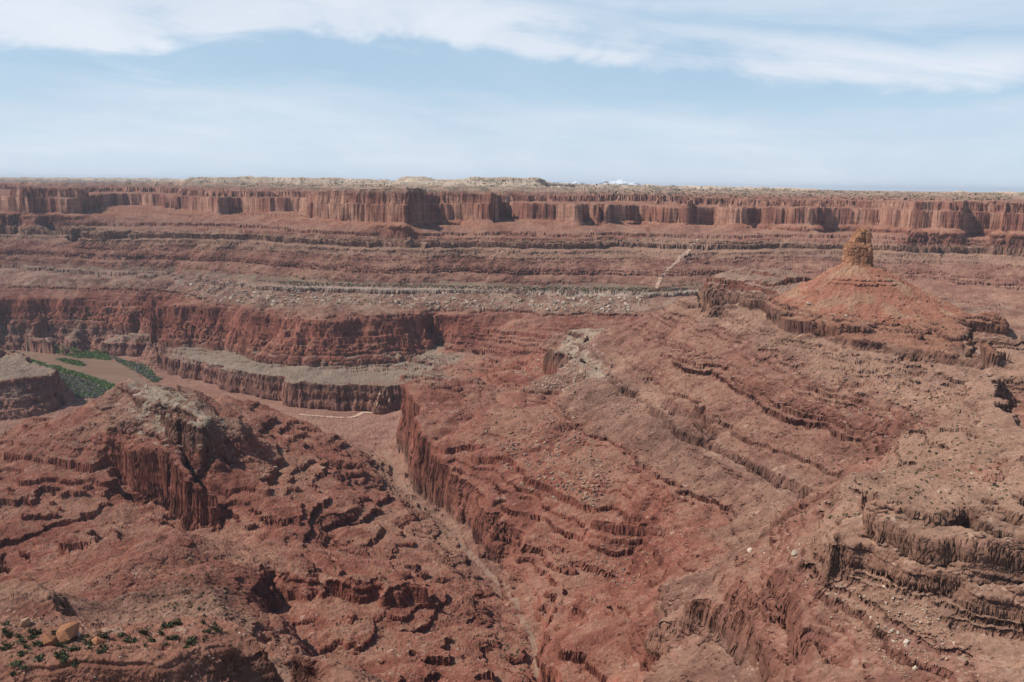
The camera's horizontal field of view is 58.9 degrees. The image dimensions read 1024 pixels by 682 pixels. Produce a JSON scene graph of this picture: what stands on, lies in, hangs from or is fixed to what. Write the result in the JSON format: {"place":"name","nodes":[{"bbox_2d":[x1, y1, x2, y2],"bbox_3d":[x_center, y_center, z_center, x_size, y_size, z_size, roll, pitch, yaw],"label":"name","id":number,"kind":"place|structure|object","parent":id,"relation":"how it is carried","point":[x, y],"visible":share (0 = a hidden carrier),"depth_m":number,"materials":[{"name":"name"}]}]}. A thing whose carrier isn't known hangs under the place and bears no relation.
{"place":"outdoors","nodes":[
{"label":"outdoors","id":0,"kind":"place"},
{"bbox_2d":[0,348,63,407],"bbox_3d":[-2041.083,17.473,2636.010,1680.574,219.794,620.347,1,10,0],"label":"mesa","id":1,"kind":"structure","parent":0,"point":[23,369],"depth_m":2437.17,"materials":[{"name":"brown stone"}]},
{"bbox_2d":[4,350,147,383],"bbox_3d":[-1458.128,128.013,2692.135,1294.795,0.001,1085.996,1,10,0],"label":"river","id":2,"kind":"structure","parent":0,"point":[112,371],"depth_m":2950.03,"materials":[{"name":"liquid"}]},
{"bbox_2d":[56,357,86,365],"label":"island thicket","id":3,"kind":"object","parent":2,"relation":"in","point":[74,362],"visible":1,"depth_m":3008.28,"materials":[{"name":"green plant"}]},
{"bbox_2d":[0,578,283,681],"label":"ledge","id":4,"kind":"object","parent":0,"point":[19,600],"visible":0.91,"depth_m":326.86,"materials":[{"name":"brown stone"}]},
{"bbox_2d":[0,644,12,649],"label":"shrub","id":5,"kind":"object","parent":4,"relation":"on","point":[3,648],"visible":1,"depth_m":320.88,"materials":[{"name":"green plant"}]},
{"bbox_2d":[3,630,14,636],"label":"shrub","id":6,"kind":"object","parent":4,"relation":"on","point":[10,633],"visible":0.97,"depth_m":336.50,"materials":[{"name":"green plant"}]},
{"bbox_2d":[3,641,18,647],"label":"shrub","id":7,"kind":"object","parent":4,"relation":"on","point":[4,645],"visible":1,"depth_m":323.20,"materials":[{"name":"green plant"}]},
{"bbox_2d":[9,669,21,676],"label":"shrub","id":8,"kind":"object","parent":4,"relation":"on","point":[12,673],"visible":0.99,"depth_m":307.10,"materials":[{"name":"green plant"}]},
{"bbox_2d":[13,660,22,665],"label":"shrub","id":9,"kind":"object","parent":4,"relation":"on","point":[17,662],"visible":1,"depth_m":308.82,"materials":[{"name":"green plant"}]},
{"bbox_2d":[16,636,27,642],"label":"shrub","id":10,"kind":"object","parent":4,"relation":"on","point":[23,639],"visible":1,"depth_m":327.58,"materials":[{"name":"green plant"}]},
{"bbox_2d":[17,648,31,656],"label":"shrub","id":11,"kind":"object","parent":4,"relation":"on","point":[20,653],"visible":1,"depth_m":313.68,"materials":[{"name":"green plant"}]},
{"bbox_2d":[18,664,30,669],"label":"shrub","id":12,"kind":"object","parent":4,"relation":"on","point":[24,666],"visible":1,"depth_m":307.78,"materials":[{"name":"green plant"}]},
{"bbox_2d":[19,617,30,626],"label":"boulder","id":13,"kind":"object","parent":4,"relation":"on","point":[25,622],"visible":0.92,"depth_m":348.11,"materials":[{"name":"beige stone"}]},
{"bbox_2d":[22,643,33,647],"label":"shrub","id":14,"kind":"object","parent":4,"relation":"on","point":[25,645],"visible":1,"depth_m":322.22,"materials":[{"name":"green plant"}]},
{"bbox_2d":[27,634,40,640],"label":"shrub","id":15,"kind":"object","parent":4,"relation":"on","point":[30,637],"visible":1,"depth_m":330.82,"materials":[{"name":"green plant"}]},
{"bbox_2d":[30,628,43,635],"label":"shrub","id":16,"kind":"object","parent":4,"relation":"on","point":[37,632],"visible":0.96,"depth_m":335.22,"materials":[{"name":"green plant"}]},
{"bbox_2d":[32,640,42,647],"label":"shrub","id":17,"kind":"object","parent":4,"relation":"on","point":[38,642],"visible":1,"depth_m":325.08,"materials":[{"name":"green plant"}]},
{"bbox_2d":[33,653,44,661],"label":"shrub","id":18,"kind":"object","parent":4,"relation":"on","point":[39,657],"visible":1,"depth_m":310.21,"materials":[{"name":"green plant"}]},
{"bbox_2d":[42,634,56,645],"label":"boulder","id":19,"kind":"object","parent":4,"relation":"on","point":[48,640],"visible":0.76,"depth_m":325.71,"materials":[{"name":"brown stone"}]},
{"bbox_2d":[53,650,63,657],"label":"shrub","id":20,"kind":"object","parent":4,"relation":"on","point":[56,654],"visible":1,"depth_m":310.36,"materials":[{"name":"green plant"}]},
{"bbox_2d":[58,655,67,662],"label":"shrub","id":21,"kind":"object","parent":4,"relation":"on","point":[63,658],"visible":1,"depth_m":307.21,"materials":[{"name":"green plant"}]},
{"bbox_2d":[56,639,70,646],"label":"shrub","id":22,"kind":"object","parent":4,"relation":"on","point":[61,643],"visible":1,"depth_m":325.34,"materials":[{"name":"green plant"}]},
{"bbox_2d":[56,622,78,642],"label":"boulder","id":23,"kind":"object","parent":4,"relation":"on","point":[68,631],"visible":0.91,"depth_m":330.91,"materials":[{"name":"brown stone"}]},
{"bbox_2d":[62,644,77,651],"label":"shrub","id":24,"kind":"object","parent":4,"relation":"on","point":[71,649],"visible":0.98,"depth_m":323.47,"materials":[{"name":"green plant"}]},
{"bbox_2d":[91,636,105,644],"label":"boulder","id":25,"kind":"object","parent":4,"relation":"on","point":[96,640],"visible":0.95,"depth_m":330.78,"materials":[{"name":"brown stone"}]},
{"bbox_2d":[95,648,105,653],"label":"shrub","id":26,"kind":"object","parent":4,"relation":"on","point":[101,650],"visible":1,"depth_m":311.06,"materials":[{"name":"green plant"}]},
{"bbox_2d":[98,642,105,647],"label":"shrub","id":27,"kind":"object","parent":4,"relation":"on","point":[100,645],"visible":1,"depth_m":322.65,"materials":[{"name":"green plant"}]},
{"bbox_2d":[95,631,109,638],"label":"shrub","id":28,"kind":"object","parent":4,"relation":"on","point":[101,634],"visible":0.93,"depth_m":334.99,"materials":[{"name":"green plant"}]},
{"bbox_2d":[101,628,111,633],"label":"boulder","id":29,"kind":"object","parent":4,"relation":"on","point":[107,630],"visible":0.86,"depth_m":346.25,"materials":[{"name":"beige stone"}]},
{"bbox_2d":[118,632,125,637],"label":"shrub","id":30,"kind":"object","parent":4,"relation":"on","point":[120,634],"visible":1,"depth_m":340.93,"materials":[{"name":"green plant"}]},
{"bbox_2d":[122,634,130,640],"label":"shrub","id":31,"kind":"object","parent":4,"relation":"on","point":[127,638],"visible":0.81,"depth_m":335.71,"materials":[{"name":"green plant"}]},
{"bbox_2d":[125,637,137,643],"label":"shrub","id":32,"kind":"object","parent":4,"relation":"on","point":[132,640],"visible":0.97,"depth_m":330.30,"materials":[{"name":"green plant"}]},
{"bbox_2d":[139,627,147,634],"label":"shrub","id":33,"kind":"object","parent":4,"relation":"on","point":[141,632],"visible":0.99,"depth_m":345.32,"materials":[{"name":"green plant"}]},
{"bbox_2d":[145,635,155,642],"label":"shrub","id":34,"kind":"object","parent":4,"relation":"on","point":[150,639],"visible":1,"depth_m":328.52,"materials":[{"name":"green plant"}]},
{"bbox_2d":[157,628,163,635],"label":"shrub","id":35,"kind":"object","parent":4,"relation":"on","point":[161,632],"visible":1,"depth_m":339.51,"materials":[{"name":"green plant"}]},
{"bbox_2d":[160,619,170,628],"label":"shrub","id":36,"kind":"object","parent":4,"relation":"on","point":[163,625],"visible":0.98,"depth_m":351.50,"materials":[{"name":"green plant"}]},
{"bbox_2d":[166,620,174,627],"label":"shrub","id":37,"kind":"object","parent":4,"relation":"on","point":[171,624],"visible":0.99,"depth_m":352.52,"materials":[{"name":"green plant"}]},
{"bbox_2d":[172,618,182,625],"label":"shrub","id":38,"kind":"object","parent":4,"relation":"on","point":[176,622],"visible":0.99,"depth_m":352.42,"materials":[{"name":"green plant"}]},
{"bbox_2d":[185,638,196,646],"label":"shrub","id":39,"kind":"object","parent":4,"relation":"on","point":[190,641],"visible":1,"depth_m":327.35,"materials":[{"name":"green plant"}]},
{"bbox_2d":[186,635,196,642],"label":"shrub","id":40,"kind":"object","parent":4,"relation":"on","point":[193,638],"visible":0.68,"depth_m":331.88,"materials":[{"name":"green plant"}]},
{"bbox_2d":[215,626,221,632],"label":"shrub","id":41,"kind":"object","parent":4,"relation":"on","point":[217,629],"visible":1,"depth_m":344.32,"materials":[{"name":"green plant"}]},
{"bbox_2d":[0,379,367,535],"bbox_3d":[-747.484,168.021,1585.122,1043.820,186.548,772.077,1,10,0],"label":"ridge","id":42,"kind":"structure","parent":0,"point":[187,494],"depth_m":1410.27,"materials":[{"name":"brown stone"}]},
{"bbox_2d":[26,323,420,403],"bbox_3d":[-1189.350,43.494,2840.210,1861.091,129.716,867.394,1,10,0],"label":"terrace","id":43,"kind":"structure","parent":0,"point":[357,379],"depth_m":2650.01,"materials":[{"name":"beige stone"}]},
{"bbox_2d":[299,391,394,417],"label":"dirt road","id":44,"kind":"structure","parent":0,"point":[360,413],"depth_m":2373.47,"materials":[{"name":"beige soil"}]},
{"bbox_2d":[0,177,1023,681],"bbox_3d":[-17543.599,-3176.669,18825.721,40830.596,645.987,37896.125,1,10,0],"label":"canyon terrain","id":45,"kind":"structure","parent":0,"point":[428,439],"depth_m":1463.37,"materials":[{"name":"brown stone"}]},
{"bbox_2d":[30,344,161,398],"bbox_3d":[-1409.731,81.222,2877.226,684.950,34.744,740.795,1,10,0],"label":"riverside thicket","id":46,"kind":"object","parent":45,"relation":"on","point":[89,386],"visible":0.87,"depth_m":2795.65,"materials":[{"name":"green plant"}]},
{"bbox_2d":[382,450,539,680],"bbox_3d":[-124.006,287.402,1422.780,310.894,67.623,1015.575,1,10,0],"label":"dry wash","id":47,"kind":"object","parent":45,"relation":"in","point":[515,604],"visible":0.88,"depth_m":1229.90},
{"bbox_2d":[0,177,1010,675],"bbox_3d":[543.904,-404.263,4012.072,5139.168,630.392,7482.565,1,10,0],"label":"desert scrub","id":48,"kind":"object","parent":45,"relation":"on","point":[596,289],"visible":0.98,"depth_m":1467.68,"materials":[{"name":"green plant"}]},
{"bbox_2d":[0,267,1023,681],"bbox_3d":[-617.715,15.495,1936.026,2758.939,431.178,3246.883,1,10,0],"label":"rubble","id":49,"kind":"object","parent":45,"relation":"on","point":[582,371],"visible":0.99,"depth_m":1354.01,"materials":[{"name":"brown stone"}]},
{"bbox_2d":[772,227,976,324],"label":"spire butte","id":50,"kind":"object","parent":45,"relation":"on","point":[850,271],"visible":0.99,"depth_m":1577.34,"materials":[{"name":"brown stone"}]},
{"bbox_2d":[0,175,1023,234],"bbox_3d":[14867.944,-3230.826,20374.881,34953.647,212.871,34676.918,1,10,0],"label":"plateau","id":51,"kind":"structure","parent":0,"point":[523,202],"depth_m":4149.32,"materials":[{"name":"brown stone"}]},
{"bbox_2d":[306,186,499,225],"bbox_3d":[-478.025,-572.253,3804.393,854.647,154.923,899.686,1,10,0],"label":"mesa","id":52,"kind":"structure","parent":51,"relation":"attached to","point":[400,206],"depth_m":3651.03,"materials":[{"name":"brown stone"}]},
{"bbox_2d":[0,0,1023,191],"label":"sky","id":53,"kind":"structure","parent":0,"point":[863,95],"materials":[{"name":"blue"}]},
{"bbox_2d":[553,179,640,184],"bbox_3d":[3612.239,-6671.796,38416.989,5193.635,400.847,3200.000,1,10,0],"label":"mountains","id":54,"kind":"structure","parent":0,"point":[621,181],"depth_m":38186.09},
{"bbox_2d":[655,239,699,288],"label":"dirt road","id":55,"kind":"structure","parent":0,"point":[671,266],"depth_m":3298.49,"materials":[{"name":"beige soil"}]},
{"bbox_2d":[691,420,1023,681],"bbox_3d":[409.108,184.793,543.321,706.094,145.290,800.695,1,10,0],"label":"cliff bands","id":56,"kind":"object","parent":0,"point":[977,547],"visible":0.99,"depth_m":590.32,"materials":[{"name":"brown stone"}]},
{"bbox_2d":[791,549,798,555],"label":"boulder","id":57,"kind":"object","parent":56,"relation":"on","point":[794,552],"visible":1,"depth_m":676.76,"materials":[{"name":"beige stone"}]}
]}

